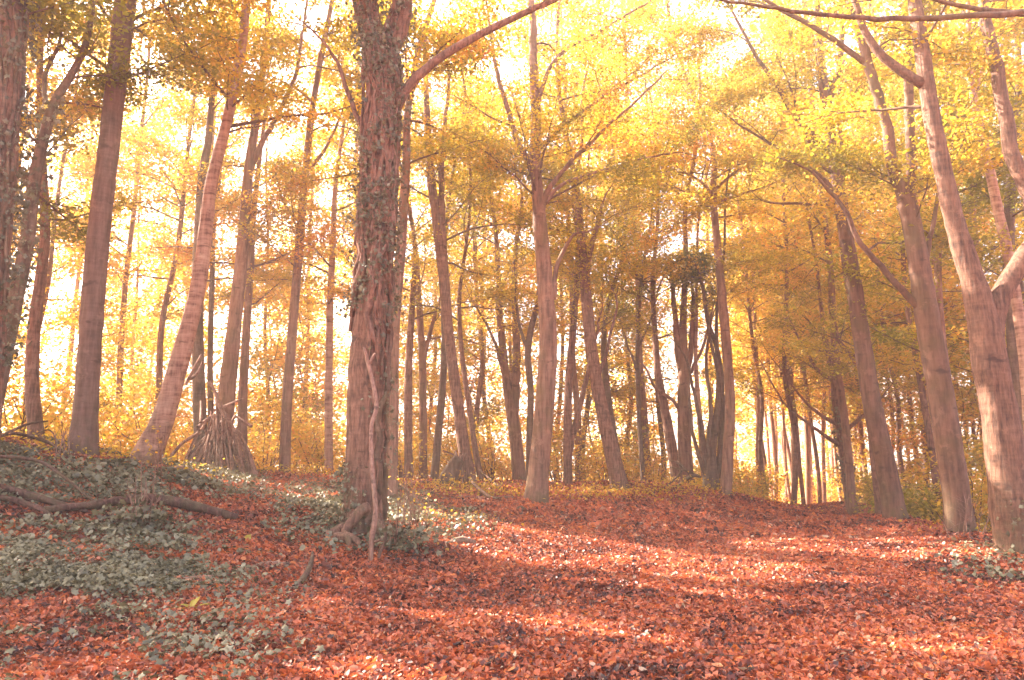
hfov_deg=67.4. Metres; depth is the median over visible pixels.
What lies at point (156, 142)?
slender beech
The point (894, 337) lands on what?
beech tree
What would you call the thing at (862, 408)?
slender beech
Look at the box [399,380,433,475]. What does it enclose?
young beech
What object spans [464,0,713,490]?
beech tree
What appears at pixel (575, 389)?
slender beech
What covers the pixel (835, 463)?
slender birch
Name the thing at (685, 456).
beech tree
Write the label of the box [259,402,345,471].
shrub
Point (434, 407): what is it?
young beech
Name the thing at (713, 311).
slender beech
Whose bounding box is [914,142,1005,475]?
slender beech
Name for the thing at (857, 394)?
slender beech
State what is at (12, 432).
fallen branch
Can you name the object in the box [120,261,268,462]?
young beech
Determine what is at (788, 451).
slender beech
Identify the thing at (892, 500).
beech tree
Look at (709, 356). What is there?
slender beech
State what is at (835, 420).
spreading tree
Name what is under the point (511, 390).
beech tree
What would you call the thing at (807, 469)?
slender beech
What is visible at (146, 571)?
ground ivy
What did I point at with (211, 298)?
beech tree
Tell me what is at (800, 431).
slender beech
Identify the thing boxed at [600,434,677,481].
shrub
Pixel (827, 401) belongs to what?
slender beech
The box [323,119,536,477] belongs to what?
beech tree
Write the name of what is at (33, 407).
beech tree
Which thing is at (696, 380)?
birch tree
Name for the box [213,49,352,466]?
slender beech
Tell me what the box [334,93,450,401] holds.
slender beech
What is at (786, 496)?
slender beech
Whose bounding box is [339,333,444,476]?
young beech
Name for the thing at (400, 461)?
shrub
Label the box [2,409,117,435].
shrub
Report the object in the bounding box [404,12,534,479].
slender beech
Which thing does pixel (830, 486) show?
shrub
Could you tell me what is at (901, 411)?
slender beech
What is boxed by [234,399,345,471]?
shrub
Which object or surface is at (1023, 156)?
slender beech
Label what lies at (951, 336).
slender beech
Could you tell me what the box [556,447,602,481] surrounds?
shrub
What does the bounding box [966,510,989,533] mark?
sapling clump
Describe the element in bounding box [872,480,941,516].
shrub
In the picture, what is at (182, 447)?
shrub
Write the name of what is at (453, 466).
tree stump
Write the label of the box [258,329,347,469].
young beech
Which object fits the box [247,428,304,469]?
shrub
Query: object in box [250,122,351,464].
slender beech
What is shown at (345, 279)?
slender beech
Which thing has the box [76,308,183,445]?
young beech
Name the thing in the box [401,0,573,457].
slender beech
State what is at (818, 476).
slender beech
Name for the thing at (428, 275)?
slender beech
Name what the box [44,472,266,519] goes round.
fallen branch
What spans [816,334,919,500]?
young beech
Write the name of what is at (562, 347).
slender beech
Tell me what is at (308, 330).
slender beech
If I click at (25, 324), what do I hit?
slender beech
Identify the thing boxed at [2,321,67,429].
young beech
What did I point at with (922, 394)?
slender beech
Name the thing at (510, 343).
slender birch
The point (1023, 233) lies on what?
slender beech
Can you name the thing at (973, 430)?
slender beech
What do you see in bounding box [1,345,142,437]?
shrub
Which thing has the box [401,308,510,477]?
young beech
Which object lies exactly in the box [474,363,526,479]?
young beech
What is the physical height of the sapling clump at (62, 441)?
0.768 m
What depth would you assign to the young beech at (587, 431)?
33.47 m
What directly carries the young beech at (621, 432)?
on the ground
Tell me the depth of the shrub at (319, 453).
23.02 m
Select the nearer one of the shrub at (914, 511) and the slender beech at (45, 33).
the slender beech at (45, 33)
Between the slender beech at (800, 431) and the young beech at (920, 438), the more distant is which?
the slender beech at (800, 431)
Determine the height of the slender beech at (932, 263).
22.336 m
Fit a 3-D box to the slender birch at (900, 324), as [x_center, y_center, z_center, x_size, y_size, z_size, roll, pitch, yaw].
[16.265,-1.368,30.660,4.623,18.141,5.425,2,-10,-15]
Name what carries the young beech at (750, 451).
on the ground
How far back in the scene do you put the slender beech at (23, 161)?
23.16 m
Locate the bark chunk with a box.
[450,536,475,543]
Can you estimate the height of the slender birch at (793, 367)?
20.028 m
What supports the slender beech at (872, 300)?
on the ground
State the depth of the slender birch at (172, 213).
34.72 m
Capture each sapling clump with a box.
[45,422,72,461]
[90,453,192,533]
[128,426,165,480]
[359,511,449,556]
[388,463,450,526]
[939,492,983,536]
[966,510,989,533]
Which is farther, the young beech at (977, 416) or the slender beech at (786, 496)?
the slender beech at (786, 496)
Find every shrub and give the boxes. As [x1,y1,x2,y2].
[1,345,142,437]
[2,390,116,446]
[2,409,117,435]
[4,396,131,447]
[63,409,150,451]
[99,377,217,459]
[102,414,194,462]
[172,414,253,460]
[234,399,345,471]
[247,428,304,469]
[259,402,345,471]
[263,417,346,471]
[295,445,345,470]
[398,429,443,476]
[398,431,439,476]
[413,433,504,479]
[414,426,495,475]
[428,412,525,479]
[479,417,621,480]
[489,452,525,479]
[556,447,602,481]
[574,442,646,480]
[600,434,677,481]
[623,457,664,480]
[663,462,743,484]
[669,459,756,491]
[732,467,783,498]
[733,466,791,498]
[734,461,789,502]
[737,457,827,503]
[772,459,856,503]
[797,483,860,503]
[814,474,862,501]
[842,469,913,503]
[849,480,980,516]
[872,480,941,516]
[902,469,990,529]
[904,480,986,522]
[906,434,990,529]
[919,494,989,528]
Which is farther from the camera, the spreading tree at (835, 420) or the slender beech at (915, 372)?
the slender beech at (915, 372)
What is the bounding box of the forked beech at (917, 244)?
[677,0,1023,531]
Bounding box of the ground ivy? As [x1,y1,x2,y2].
[0,433,1023,679]
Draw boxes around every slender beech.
[11,0,114,342]
[11,0,141,409]
[11,2,104,306]
[18,13,98,189]
[19,1,105,172]
[20,1,183,416]
[26,28,63,62]
[36,0,276,408]
[48,0,223,423]
[65,91,220,415]
[105,143,224,418]
[113,3,286,338]
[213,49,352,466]
[219,66,352,465]
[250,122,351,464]
[252,0,437,332]
[270,28,431,355]
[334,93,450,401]
[344,83,489,441]
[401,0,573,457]
[402,73,568,478]
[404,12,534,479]
[458,0,633,481]
[469,74,619,480]
[497,72,667,478]
[529,32,666,367]
[544,0,724,480]
[559,82,698,474]
[575,80,756,479]
[657,73,763,452]
[673,209,754,483]
[674,59,835,495]
[691,41,838,496]
[694,0,877,504]
[698,106,828,495]
[699,0,927,514]
[703,40,848,490]
[713,114,814,500]
[722,215,816,502]
[723,182,808,497]
[728,177,846,481]
[731,103,884,503]
[744,174,816,502]
[744,364,821,487]
[749,85,845,503]
[753,102,888,502]
[757,78,890,490]
[761,170,881,501]
[763,97,909,502]
[793,37,968,512]
[798,125,914,424]
[799,378,853,497]
[802,167,916,482]
[803,0,1016,521]
[807,134,865,495]
[813,380,834,498]
[818,48,986,496]
[818,106,915,418]
[825,211,884,501]
[832,94,924,495]
[845,174,918,452]
[855,0,1018,354]
[861,0,1023,355]
[862,211,920,483]
[872,0,1023,400]
[872,122,1005,446]
[876,212,960,434]
[880,193,980,423]
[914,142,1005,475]
[943,117,1005,474]
[957,55,1023,412]
[975,63,1023,279]
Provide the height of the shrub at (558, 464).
2.618 m
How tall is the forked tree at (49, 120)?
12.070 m
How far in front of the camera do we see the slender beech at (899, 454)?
28.99 m
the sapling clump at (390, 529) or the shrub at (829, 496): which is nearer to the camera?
the sapling clump at (390, 529)
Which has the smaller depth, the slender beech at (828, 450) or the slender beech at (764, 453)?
the slender beech at (764, 453)
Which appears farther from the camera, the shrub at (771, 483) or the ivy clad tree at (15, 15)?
the shrub at (771, 483)
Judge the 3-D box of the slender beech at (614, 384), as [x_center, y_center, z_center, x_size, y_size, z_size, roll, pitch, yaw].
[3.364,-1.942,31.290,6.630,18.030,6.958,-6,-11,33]
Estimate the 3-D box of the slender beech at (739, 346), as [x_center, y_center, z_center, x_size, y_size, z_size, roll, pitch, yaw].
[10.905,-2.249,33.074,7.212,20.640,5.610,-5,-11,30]
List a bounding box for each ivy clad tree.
[0,0,179,493]
[202,0,599,546]
[748,42,951,514]
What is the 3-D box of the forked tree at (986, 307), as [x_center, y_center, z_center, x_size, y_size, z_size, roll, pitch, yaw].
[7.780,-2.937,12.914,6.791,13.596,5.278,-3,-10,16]
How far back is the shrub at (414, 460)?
26.88 m
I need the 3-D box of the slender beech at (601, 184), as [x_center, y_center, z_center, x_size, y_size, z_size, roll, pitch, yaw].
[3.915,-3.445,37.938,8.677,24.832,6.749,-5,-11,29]
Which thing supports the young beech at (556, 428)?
on the ground
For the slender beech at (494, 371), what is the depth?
33.42 m
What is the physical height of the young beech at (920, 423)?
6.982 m
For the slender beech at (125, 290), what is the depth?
28.35 m
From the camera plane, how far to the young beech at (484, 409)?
30.42 m
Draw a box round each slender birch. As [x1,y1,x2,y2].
[20,21,176,361]
[125,154,234,438]
[456,97,579,379]
[709,202,821,498]
[735,187,845,498]
[735,199,827,503]
[772,185,895,500]
[776,183,820,503]
[852,103,983,400]
[901,109,1023,393]
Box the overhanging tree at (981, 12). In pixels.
[718,0,1023,28]
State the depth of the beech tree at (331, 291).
22.20 m
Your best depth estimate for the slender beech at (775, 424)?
43.54 m
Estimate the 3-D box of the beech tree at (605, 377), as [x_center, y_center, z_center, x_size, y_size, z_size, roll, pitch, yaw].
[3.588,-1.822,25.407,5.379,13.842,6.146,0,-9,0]
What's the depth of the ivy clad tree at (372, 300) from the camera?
13.04 m
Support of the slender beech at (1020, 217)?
on the ground
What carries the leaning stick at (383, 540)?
on the ground
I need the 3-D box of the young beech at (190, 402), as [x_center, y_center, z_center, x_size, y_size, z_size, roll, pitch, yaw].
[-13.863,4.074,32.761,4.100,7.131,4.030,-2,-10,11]
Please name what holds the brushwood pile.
on the ground
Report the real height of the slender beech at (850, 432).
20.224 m
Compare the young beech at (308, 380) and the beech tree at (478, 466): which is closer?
the beech tree at (478, 466)
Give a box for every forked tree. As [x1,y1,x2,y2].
[2,0,208,409]
[767,0,1023,553]
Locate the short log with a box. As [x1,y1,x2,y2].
[174,465,189,469]
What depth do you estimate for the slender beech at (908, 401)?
34.04 m
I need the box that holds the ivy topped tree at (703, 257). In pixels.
[656,245,732,481]
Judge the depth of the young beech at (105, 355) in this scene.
24.29 m
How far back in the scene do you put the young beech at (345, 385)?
33.73 m
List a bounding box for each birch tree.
[627,43,805,483]
[817,0,1023,434]
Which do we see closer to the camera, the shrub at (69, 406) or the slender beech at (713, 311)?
the shrub at (69, 406)
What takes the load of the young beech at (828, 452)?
on the ground
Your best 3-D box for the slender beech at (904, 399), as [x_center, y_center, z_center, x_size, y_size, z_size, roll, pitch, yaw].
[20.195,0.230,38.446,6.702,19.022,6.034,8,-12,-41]
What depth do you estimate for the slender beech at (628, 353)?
32.11 m
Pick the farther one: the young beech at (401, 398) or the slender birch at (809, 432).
the slender birch at (809, 432)
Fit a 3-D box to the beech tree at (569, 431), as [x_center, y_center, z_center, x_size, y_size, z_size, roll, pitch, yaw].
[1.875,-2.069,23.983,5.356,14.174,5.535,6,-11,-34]
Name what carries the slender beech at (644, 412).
on the ground
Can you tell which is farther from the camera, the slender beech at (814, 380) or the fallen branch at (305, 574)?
the slender beech at (814, 380)
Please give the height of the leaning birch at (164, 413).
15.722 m
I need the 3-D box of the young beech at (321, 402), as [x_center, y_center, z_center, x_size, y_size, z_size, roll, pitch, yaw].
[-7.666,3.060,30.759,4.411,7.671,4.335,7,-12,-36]
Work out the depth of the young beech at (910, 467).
32.43 m
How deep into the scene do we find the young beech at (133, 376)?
25.18 m
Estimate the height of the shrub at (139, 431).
2.639 m
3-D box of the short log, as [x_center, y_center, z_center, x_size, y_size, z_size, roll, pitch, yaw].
[-6.484,2.512,14.971,0.135,0.139,0.774,0,-9,-3]
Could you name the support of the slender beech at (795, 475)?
on the ground
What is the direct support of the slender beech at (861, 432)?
on the ground
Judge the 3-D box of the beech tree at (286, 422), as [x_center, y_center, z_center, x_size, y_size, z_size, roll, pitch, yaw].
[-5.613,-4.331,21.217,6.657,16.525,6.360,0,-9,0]
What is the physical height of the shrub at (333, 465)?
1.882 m
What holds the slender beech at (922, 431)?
on the ground
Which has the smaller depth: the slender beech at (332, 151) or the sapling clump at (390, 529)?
the sapling clump at (390, 529)
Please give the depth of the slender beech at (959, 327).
24.45 m
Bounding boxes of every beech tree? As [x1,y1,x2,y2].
[14,0,172,439]
[21,0,275,454]
[135,0,334,445]
[137,0,419,468]
[149,96,273,430]
[166,98,354,459]
[181,0,435,472]
[214,28,428,473]
[263,0,537,501]
[321,2,574,484]
[322,131,536,478]
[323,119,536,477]
[325,28,582,480]
[352,50,530,478]
[401,0,784,502]
[418,83,593,479]
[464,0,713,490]
[464,56,624,480]
[485,46,664,484]
[548,64,778,481]
[551,103,712,454]
[564,44,745,482]
[602,41,786,483]
[604,0,836,495]
[667,0,946,519]
[804,2,1023,360]
[903,18,1023,429]
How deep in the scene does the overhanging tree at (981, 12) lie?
8.87 m
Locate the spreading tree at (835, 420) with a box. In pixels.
[700,181,925,511]
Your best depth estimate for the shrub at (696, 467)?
28.49 m
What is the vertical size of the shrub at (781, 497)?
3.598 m
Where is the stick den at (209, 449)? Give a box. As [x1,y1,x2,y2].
[168,354,257,475]
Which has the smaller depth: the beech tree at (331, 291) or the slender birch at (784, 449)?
the beech tree at (331, 291)
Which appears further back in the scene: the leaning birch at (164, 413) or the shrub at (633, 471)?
the shrub at (633, 471)
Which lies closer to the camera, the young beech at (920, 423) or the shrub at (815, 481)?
the young beech at (920, 423)
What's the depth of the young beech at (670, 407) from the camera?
33.76 m
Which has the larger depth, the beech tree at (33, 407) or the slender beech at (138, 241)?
the slender beech at (138, 241)
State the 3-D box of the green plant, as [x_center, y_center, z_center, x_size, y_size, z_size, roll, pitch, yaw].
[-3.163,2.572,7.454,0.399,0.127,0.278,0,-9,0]
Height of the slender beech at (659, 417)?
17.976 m
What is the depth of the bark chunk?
12.46 m
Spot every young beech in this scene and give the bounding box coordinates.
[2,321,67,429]
[26,340,101,432]
[40,294,144,450]
[61,316,155,451]
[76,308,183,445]
[99,327,166,444]
[112,336,192,459]
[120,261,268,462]
[164,362,220,440]
[206,279,337,465]
[207,311,324,467]
[235,379,279,432]
[247,270,347,468]
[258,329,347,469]
[264,318,349,471]
[317,336,350,466]
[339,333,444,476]
[398,308,491,474]
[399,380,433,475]
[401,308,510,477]
[427,329,523,479]
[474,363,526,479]
[479,327,564,480]
[520,362,594,480]
[525,309,661,480]
[549,375,615,480]
[576,343,669,475]
[583,361,670,482]
[612,322,700,480]
[667,394,736,471]
[691,334,789,491]
[692,392,756,477]
[734,413,781,495]
[763,422,803,498]
[788,437,828,503]
[811,414,869,496]
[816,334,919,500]
[829,416,873,501]
[886,349,977,495]
[888,413,936,496]
[890,392,973,494]
[910,367,987,526]
[914,333,1006,489]
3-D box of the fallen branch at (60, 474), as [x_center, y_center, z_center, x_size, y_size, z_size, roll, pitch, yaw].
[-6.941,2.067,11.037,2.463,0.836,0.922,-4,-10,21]
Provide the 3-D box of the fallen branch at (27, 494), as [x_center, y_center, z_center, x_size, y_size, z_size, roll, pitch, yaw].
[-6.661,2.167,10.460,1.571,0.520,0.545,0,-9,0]
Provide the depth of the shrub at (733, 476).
27.39 m
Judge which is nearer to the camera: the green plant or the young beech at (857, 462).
the green plant
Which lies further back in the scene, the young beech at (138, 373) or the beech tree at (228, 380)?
the young beech at (138, 373)
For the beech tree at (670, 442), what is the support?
on the ground
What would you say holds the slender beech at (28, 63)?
on the ground
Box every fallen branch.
[0,455,93,502]
[0,484,87,517]
[1,420,73,462]
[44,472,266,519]
[177,556,305,578]
[286,551,313,590]
[433,450,513,499]
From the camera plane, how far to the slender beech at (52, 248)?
25.27 m
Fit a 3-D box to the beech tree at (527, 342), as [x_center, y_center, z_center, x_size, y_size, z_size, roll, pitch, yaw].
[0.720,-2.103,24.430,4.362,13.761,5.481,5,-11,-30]
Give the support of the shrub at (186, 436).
on the ground
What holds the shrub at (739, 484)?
on the ground
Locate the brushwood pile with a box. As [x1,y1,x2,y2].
[664,460,702,487]
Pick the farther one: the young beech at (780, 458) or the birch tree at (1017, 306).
the young beech at (780, 458)
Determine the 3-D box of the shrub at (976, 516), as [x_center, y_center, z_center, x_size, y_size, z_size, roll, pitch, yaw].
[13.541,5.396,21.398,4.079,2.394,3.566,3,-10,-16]
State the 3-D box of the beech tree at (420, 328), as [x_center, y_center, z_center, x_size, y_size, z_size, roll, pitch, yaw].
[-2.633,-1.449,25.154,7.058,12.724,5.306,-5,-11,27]
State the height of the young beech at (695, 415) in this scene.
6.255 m
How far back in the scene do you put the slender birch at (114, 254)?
27.79 m
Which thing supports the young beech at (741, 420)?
on the ground
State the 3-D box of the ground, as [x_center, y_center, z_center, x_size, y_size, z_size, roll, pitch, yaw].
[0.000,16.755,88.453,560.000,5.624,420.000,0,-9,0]
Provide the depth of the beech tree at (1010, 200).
18.51 m
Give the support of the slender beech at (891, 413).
on the ground
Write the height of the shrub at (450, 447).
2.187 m
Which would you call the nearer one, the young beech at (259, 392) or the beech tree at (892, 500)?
the beech tree at (892, 500)
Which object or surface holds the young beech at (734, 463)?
on the ground
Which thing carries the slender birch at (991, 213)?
on the ground
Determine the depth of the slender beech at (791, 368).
33.25 m
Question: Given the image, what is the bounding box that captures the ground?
[0,450,1022,679]
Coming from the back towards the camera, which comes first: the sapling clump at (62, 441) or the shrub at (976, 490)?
the shrub at (976, 490)
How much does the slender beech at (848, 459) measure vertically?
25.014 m
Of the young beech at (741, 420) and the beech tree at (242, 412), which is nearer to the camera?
the beech tree at (242, 412)
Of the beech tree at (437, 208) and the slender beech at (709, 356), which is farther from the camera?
the slender beech at (709, 356)
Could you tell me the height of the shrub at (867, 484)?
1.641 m
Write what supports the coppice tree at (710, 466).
on the ground
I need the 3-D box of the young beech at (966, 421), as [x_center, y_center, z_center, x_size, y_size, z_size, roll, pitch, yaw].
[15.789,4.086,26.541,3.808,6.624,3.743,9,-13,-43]
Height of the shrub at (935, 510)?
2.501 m
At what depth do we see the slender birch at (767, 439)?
38.68 m
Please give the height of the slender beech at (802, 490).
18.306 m
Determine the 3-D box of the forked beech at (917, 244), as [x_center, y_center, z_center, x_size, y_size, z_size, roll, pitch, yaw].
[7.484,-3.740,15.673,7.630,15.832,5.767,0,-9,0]
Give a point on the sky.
(505, 68)
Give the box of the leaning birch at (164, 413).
[125,0,438,464]
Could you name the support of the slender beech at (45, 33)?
on the ground
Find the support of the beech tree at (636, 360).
on the ground
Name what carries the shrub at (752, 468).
on the ground
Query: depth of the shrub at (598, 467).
25.67 m
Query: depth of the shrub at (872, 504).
23.65 m
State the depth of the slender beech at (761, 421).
31.69 m
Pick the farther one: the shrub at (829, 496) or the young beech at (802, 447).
the young beech at (802, 447)
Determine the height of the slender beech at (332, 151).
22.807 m
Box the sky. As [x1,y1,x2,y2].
[1,0,1023,478]
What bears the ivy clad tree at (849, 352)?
on the ground
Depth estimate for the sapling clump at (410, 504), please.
13.31 m
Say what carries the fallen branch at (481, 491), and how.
on the ground
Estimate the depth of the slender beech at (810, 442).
41.42 m
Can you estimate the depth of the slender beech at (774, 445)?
36.83 m
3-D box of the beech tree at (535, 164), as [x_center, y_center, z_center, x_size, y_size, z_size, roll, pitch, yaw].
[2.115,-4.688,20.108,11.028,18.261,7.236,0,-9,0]
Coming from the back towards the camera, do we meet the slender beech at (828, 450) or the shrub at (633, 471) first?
the slender beech at (828, 450)
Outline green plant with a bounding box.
[169,597,209,610]
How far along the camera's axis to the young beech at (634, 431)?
29.45 m
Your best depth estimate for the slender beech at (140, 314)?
36.33 m
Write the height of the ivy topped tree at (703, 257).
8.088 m
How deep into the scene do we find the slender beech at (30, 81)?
28.27 m
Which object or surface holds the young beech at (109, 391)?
on the ground
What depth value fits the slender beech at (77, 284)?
32.89 m
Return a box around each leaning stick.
[363,347,382,561]
[376,514,386,560]
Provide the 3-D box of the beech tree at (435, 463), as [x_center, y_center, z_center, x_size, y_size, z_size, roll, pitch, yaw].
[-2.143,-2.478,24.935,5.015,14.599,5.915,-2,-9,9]
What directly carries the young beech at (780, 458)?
on the ground
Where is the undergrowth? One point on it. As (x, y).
(301, 470)
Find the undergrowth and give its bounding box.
[1,427,991,535]
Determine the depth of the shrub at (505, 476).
29.34 m
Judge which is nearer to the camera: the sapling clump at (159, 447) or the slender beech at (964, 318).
the sapling clump at (159, 447)
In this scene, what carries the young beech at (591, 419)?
on the ground
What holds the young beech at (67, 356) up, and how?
on the ground
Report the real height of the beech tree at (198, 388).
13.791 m
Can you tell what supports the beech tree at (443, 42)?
on the ground
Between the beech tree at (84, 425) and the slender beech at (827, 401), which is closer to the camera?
the beech tree at (84, 425)
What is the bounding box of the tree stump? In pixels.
[419,450,465,485]
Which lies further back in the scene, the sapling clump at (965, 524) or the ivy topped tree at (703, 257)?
the ivy topped tree at (703, 257)
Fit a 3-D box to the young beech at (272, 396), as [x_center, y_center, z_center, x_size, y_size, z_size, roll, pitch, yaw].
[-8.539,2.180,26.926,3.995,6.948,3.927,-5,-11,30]
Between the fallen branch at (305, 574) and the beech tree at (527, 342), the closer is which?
the fallen branch at (305, 574)
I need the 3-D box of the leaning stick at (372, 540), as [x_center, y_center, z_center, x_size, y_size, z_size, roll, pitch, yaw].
[-2.096,1.651,11.573,0.217,3.261,0.959,4,-10,-22]
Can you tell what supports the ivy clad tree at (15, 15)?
on the ground
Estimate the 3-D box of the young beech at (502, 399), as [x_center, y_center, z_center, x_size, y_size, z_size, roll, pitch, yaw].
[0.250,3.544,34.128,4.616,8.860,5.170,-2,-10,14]
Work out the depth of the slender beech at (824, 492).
36.65 m
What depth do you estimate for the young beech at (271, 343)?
30.38 m
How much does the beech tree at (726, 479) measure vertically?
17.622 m
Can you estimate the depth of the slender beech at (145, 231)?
32.12 m
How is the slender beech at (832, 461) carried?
on the ground
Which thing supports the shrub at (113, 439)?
on the ground
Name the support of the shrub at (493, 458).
on the ground
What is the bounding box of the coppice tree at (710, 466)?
[595,99,826,490]
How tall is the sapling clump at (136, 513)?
1.125 m
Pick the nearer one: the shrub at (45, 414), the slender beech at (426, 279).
the shrub at (45, 414)
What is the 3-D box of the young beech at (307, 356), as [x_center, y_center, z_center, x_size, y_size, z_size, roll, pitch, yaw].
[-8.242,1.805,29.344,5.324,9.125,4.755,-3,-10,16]
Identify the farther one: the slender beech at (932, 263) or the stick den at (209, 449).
the slender beech at (932, 263)
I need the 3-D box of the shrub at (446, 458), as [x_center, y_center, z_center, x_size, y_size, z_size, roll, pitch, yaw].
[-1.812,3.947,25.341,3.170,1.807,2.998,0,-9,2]

